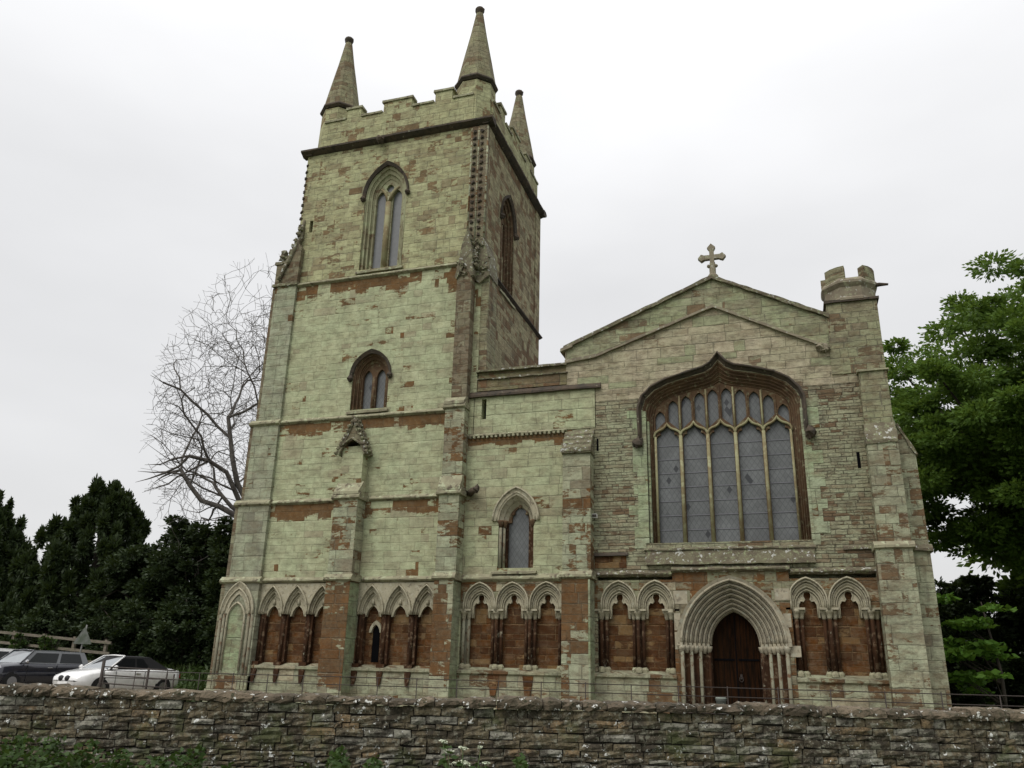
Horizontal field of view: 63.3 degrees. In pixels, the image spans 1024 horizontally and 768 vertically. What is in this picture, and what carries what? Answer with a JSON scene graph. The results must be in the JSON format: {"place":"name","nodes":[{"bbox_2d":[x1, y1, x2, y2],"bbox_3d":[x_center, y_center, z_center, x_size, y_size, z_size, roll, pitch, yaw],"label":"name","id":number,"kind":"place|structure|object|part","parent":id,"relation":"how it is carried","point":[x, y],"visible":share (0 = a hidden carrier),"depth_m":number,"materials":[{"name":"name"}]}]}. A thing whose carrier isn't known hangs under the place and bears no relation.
{"place":"outdoors","nodes":[
{"label":"outdoors","id":0,"kind":"place"},
{"bbox_2d":[0,0,1023,616],"label":"sky","id":1,"kind":"structure","parent":0,"point":[149,148],"materials":[{"name":"white"}]},
{"bbox_2d":[167,665,1002,721],"bbox_3d":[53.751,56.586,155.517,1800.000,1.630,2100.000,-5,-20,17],"label":"ground","id":2,"kind":"structure","parent":0,"point":[208,672],"depth_m":36.98,"materials":[{"name":"green plant"}]},
{"bbox_2d":[0,648,13,657],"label":"parked car","id":3,"kind":"object","parent":2,"relation":"on","point":[4,651],"visible":0.02,"depth_m":34.41,"materials":[{"name":"white paint"}]},
{"bbox_3d":[-21.221,11.126,33.910,0.170,0.416,1.380,-9,-22,27],"label":"side window","id":4,"kind":"part","parent":3,"relation":"part of","materials":[{"name":"black glass"}]},
{"bbox_2d":[0,601,29,639],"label":"bush","id":5,"kind":"object","parent":2,"relation":"on","point":[5,620],"visible":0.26,"depth_m":44.38,"materials":[{"name":"green plant"}]},
{"bbox_2d":[0,489,31,602],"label":"yew tree","id":6,"kind":"object","parent":2,"relation":"on","point":[13,541],"visible":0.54,"depth_m":56.40,"materials":[{"name":"green plant"}]},
{"bbox_2d":[8,632,33,648],"bbox_3d":[-23.248,12.595,38.983,1.123,1.807,1.087,-5,-20,17],"label":"ivy bush","id":7,"kind":"object","parent":2,"relation":"on","point":[20,644],"visible":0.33,"depth_m":38.95,"materials":[{"name":"green plant"}]},
{"bbox_2d":[0,604,84,651],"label":"bush","id":8,"kind":"object","parent":2,"relation":"on","point":[47,620],"visible":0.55,"depth_m":42.33,"materials":[{"name":"green plant"}]},
{"bbox_2d":[33,634,60,650],"bbox_3d":[-21.537,12.525,38.429,1.116,1.799,1.022,-5,-20,17],"label":"ivy bush","id":9,"kind":"object","parent":2,"relation":"on","point":[48,642],"visible":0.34,"depth_m":38.49,"materials":[{"name":"green plant"}]},
{"bbox_2d":[0,631,111,662],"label":"wooden fence","id":10,"kind":"object","parent":2,"relation":"on","point":[103,652],"visible":0.42,"depth_m":38.47,"materials":[{"name":"brown wood"}]},
{"bbox_2d":[0,473,151,653],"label":"yew tree","id":11,"kind":"object","parent":2,"relation":"on","point":[68,569],"visible":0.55,"depth_m":46.62,"materials":[{"name":"green plant"}]},
{"bbox_2d":[73,625,90,651],"bbox_3d":[-18.578,11.737,35.702,0.720,2.654,0.095,5,-20,-10],"label":"warning sign","id":12,"kind":"object","parent":2,"relation":"on","point":[82,638],"visible":0.79,"depth_m":35.91,"materials":[{"name":"metal"}]},
{"bbox_2d":[60,697,128,698],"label":"car park gravel","id":13,"kind":"object","parent":2,"relation":"on","point":[101,698],"visible":0.01,"depth_m":29.49,"materials":[{"name":"grey gravel"}]},
{"bbox_2d":[0,649,87,684],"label":"parked car","id":14,"kind":"object","parent":13,"relation":"on","point":[27,666],"visible":0.53,"depth_m":31.48,"materials":[{"name":"blue paint"}]},
{"bbox_3d":[-17.872,10.456,31.686,0.140,0.347,1.285,-9,-22,27],"label":"side window","id":15,"kind":"part","parent":14,"relation":"part of","materials":[{"name":"black glass"}]},
{"bbox_3d":[-17.336,10.802,32.635,0.140,0.347,0.971,-9,-22,27],"label":"side window","id":16,"kind":"part","parent":14,"relation":"part of","materials":[{"name":"black glass"}]},
{"bbox_2d":[52,654,180,698],"bbox_3d":[-14.541,10.772,30.624,2.104,1.498,4.421,-9,-22,27],"label":"parked car","id":17,"kind":"object","parent":13,"relation":"on","point":[88,674],"visible":0.64,"depth_m":30.15,"materials":[{"name":"white paint"}]},
{"bbox_3d":[-14.075,10.159,30.184,0.170,0.341,0.933,-9,-22,27],"label":"side window","id":18,"kind":"part","parent":17,"relation":"part of","materials":[{"name":"black glass"}]},
{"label":"side window","id":19,"kind":"part","parent":17,"relation":"part of","materials":[{"name":"black glass"}]},
{"bbox_2d":[76,596,166,660],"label":"bush","id":20,"kind":"object","parent":2,"relation":"on","point":[120,629],"visible":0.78,"depth_m":40.22,"materials":[{"name":"green plant"}]},
{"bbox_2d":[75,540,200,659],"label":"holly bush","id":21,"kind":"object","parent":2,"relation":"on","point":[123,565],"visible":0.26,"depth_m":43.65,"materials":[{"name":"green plant"}]},
{"bbox_2d":[86,656,210,701],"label":"rough grass","id":22,"kind":"structure","parent":2,"relation":"on","point":[199,668],"depth_m":36.62,"materials":[{"name":"green plant"}]},
{"bbox_2d":[121,514,231,654],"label":"holly bush","id":23,"kind":"object","parent":2,"relation":"on","point":[167,583],"visible":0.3,"depth_m":42.53,"materials":[{"name":"green plant"}]},
{"bbox_2d":[136,592,216,667],"bbox_3d":[-15.566,11.684,39.284,3.841,3.716,4.291,15,-23,-34],"label":"bush","id":24,"kind":"object","parent":2,"relation":"on","point":[182,624],"visible":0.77,"depth_m":38.56,"materials":[{"name":"green plant"}]},
{"bbox_2d":[174,516,233,653],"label":"holly bush","id":25,"kind":"object","parent":2,"relation":"on","point":[218,544],"visible":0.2,"depth_m":41.25,"materials":[{"name":"green plant"}]},
{"bbox_2d":[194,610,217,666],"bbox_3d":[-12.589,11.831,38.431,4.206,3.087,3.388,-5,-20,17],"label":"bush","id":26,"kind":"object","parent":2,"relation":"on","point":[208,635],"visible":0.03,"depth_m":37.73,"materials":[{"name":"green plant"}]},
{"bbox_2d":[137,256,275,567],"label":"bare tree","id":27,"kind":"object","parent":2,"relation":"on","point":[235,485],"visible":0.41,"depth_m":44.38,"materials":[{"name":"grey plant"}]},
{"bbox_2d":[0,732,528,767],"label":"weeds","id":28,"kind":"object","parent":2,"relation":"on","point":[6,761],"visible":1,"depth_m":6.45,"materials":[{"name":"green plant"}]},
{"bbox_2d":[437,739,490,767],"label":"cow parsley","id":29,"kind":"object","parent":2,"relation":"on","point":[443,761],"visible":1,"depth_m":6.54,"materials":[{"name":"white plant"}]},
{"bbox_2d":[0,682,1023,767],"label":"stone boundary wall","id":30,"kind":"structure","parent":2,"relation":"on","point":[276,730],"depth_m":6.94,"materials":[{"name":"grey stone"}]},
{"bbox_2d":[202,6,951,719],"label":"church","id":31,"kind":"structure","parent":2,"relation":"on","point":[442,464],"depth_m":25.40,"materials":[{"name":"stone"}]},
{"bbox_2d":[346,349,392,414],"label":"tower window","id":32,"kind":"structure","parent":31,"relation":"in","point":[370,373],"depth_m":28.88,"materials":[{"name":"brown glass"}]},
{"bbox_2d":[369,620,380,661],"bbox_3d":[-4.224,7.954,25.671,0.440,1.230,0.100,-5,-20,17],"label":"slit window","id":33,"kind":"structure","parent":31,"relation":"in","point":[376,632],"depth_m":25.70,"materials":[{"name":"glass"}]},
{"bbox_2d":[355,160,409,274],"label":"belfry window","id":34,"kind":"structure","parent":31,"relation":"in","point":[388,176],"depth_m":31.17,"materials":[{"name":"beige stone"}]},
{"bbox_2d":[499,195,518,308],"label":"belfry window","id":35,"kind":"structure","parent":31,"relation":"in","point":[507,213],"depth_m":32.48,"materials":[{"name":"stone"}]},
{"bbox_2d":[491,486,539,573],"bbox_3d":[0.177,4.479,25.353,1.526,2.670,0.630,-5,-20,17],"label":"aisle window","id":36,"kind":"structure","parent":31,"relation":"in","point":[516,511],"depth_m":25.39,"materials":[{"name":"glass"}]},
{"bbox_2d":[592,514,597,520],"bbox_3d":[2.430,3.910,24.346,0.142,0.193,0.155,-5,-20,17],"label":"wall lamp","id":37,"kind":"object","parent":31,"relation":"attached to","point":[594,516],"visible":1,"depth_m":24.30,"materials":[{"name":"white metal"}]},
{"bbox_2d":[715,697,726,713],"bbox_3d":[5.495,8.771,21.711,0.300,1.120,0.300,-5,-20,17],"label":"flower tub","id":38,"kind":"object","parent":31,"relation":"on","point":[721,700],"visible":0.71,"depth_m":21.76,"materials":[{"name":"grey stone"}]},
{"bbox_2d":[632,351,816,564],"bbox_3d":[6.114,2.050,24.057,5.212,6.293,0.830,-5,-20,17],"label":"west window","id":39,"kind":"structure","parent":31,"relation":"in","point":[725,459],"depth_m":24.17,"materials":[{"name":"glass"}]},
{"bbox_2d":[676,575,794,715],"bbox_3d":[6.055,7.443,22.494,3.000,4.310,1.204,-5,-20,17],"label":"doorway","id":40,"kind":"structure","parent":31,"relation":"in","point":[723,596],"depth_m":22.58,"materials":[{"name":"stone"}]},
{"bbox_2d":[711,612,762,715],"bbox_3d":[6.198,7.999,22.799,1.320,3.450,0.112,-5,-20,17],"label":"door","id":41,"kind":"structure","parent":31,"relation":"in","point":[735,642],"depth_m":22.92,"materials":[{"name":"brown wood"}]},
{"bbox_2d":[856,452,860,467],"bbox_3d":[9.528,2.102,22.818,0.080,0.450,0.106,-5,-20,17],"label":"slit window","id":42,"kind":"structure","parent":31,"relation":"in","point":[857,453],"depth_m":22.78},
{"bbox_2d":[202,617,1023,707],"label":"distant wood","id":43,"kind":"object","parent":2,"relation":"on","point":[993,703],"depth_m":50.74,"materials":[{"name":"green plant"}]},
{"bbox_2d":[882,248,1023,575],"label":"lime tree","id":44,"kind":"object","parent":2,"relation":"on","point":[970,447],"visible":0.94,"depth_m":31.17,"materials":[{"name":"green plant"}]},
{"bbox_2d":[936,592,1020,721],"bbox_3d":[15.363,9.250,27.425,2.729,4.783,2.683,-5,-20,17],"label":"young tree","id":45,"kind":"object","parent":2,"relation":"on","point":[971,650],"visible":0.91,"depth_m":27.29,"materials":[{"name":"green plant"}]},
{"bbox_2d":[934,572,1023,708],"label":"yew tree","id":46,"kind":"object","parent":2,"relation":"on","point":[973,592],"visible":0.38,"depth_m":37.84,"materials":[{"name":"green plant"}]},
{"bbox_2d":[956,439,1023,603],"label":"shade tree","id":47,"kind":"object","parent":2,"relation":"on","point":[1005,584],"visible":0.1,"depth_m":38.63,"materials":[{"name":"green plant"}]},
{"bbox_2d":[994,578,1023,703],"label":"yew tree","id":48,"kind":"object","parent":2,"relation":"on","point":[1014,667],"visible":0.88,"depth_m":36.62,"materials":[{"name":"green plant"}]},
{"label":"gravel path","id":49,"kind":"structure","parent":0,"visible":0},
{"bbox_2d":[98,661,175,689],"bbox_3d":[-11.455,9.267,25.206,2.764,1.600,0.100,-5,-20,17],"label":"metal hurdle","id":50,"kind":"object","parent":49,"relation":"on","point":[103,666],"visible":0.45,"depth_m":25.34,"materials":[{"name":"metal"}]},
{"bbox_2d":[99,670,1023,721],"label":"iron railing","id":51,"kind":"object","parent":49,"relation":"on","point":[631,693],"visible":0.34,"depth_m":20.17,"materials":[{"name":"grey metal"}]}
]}

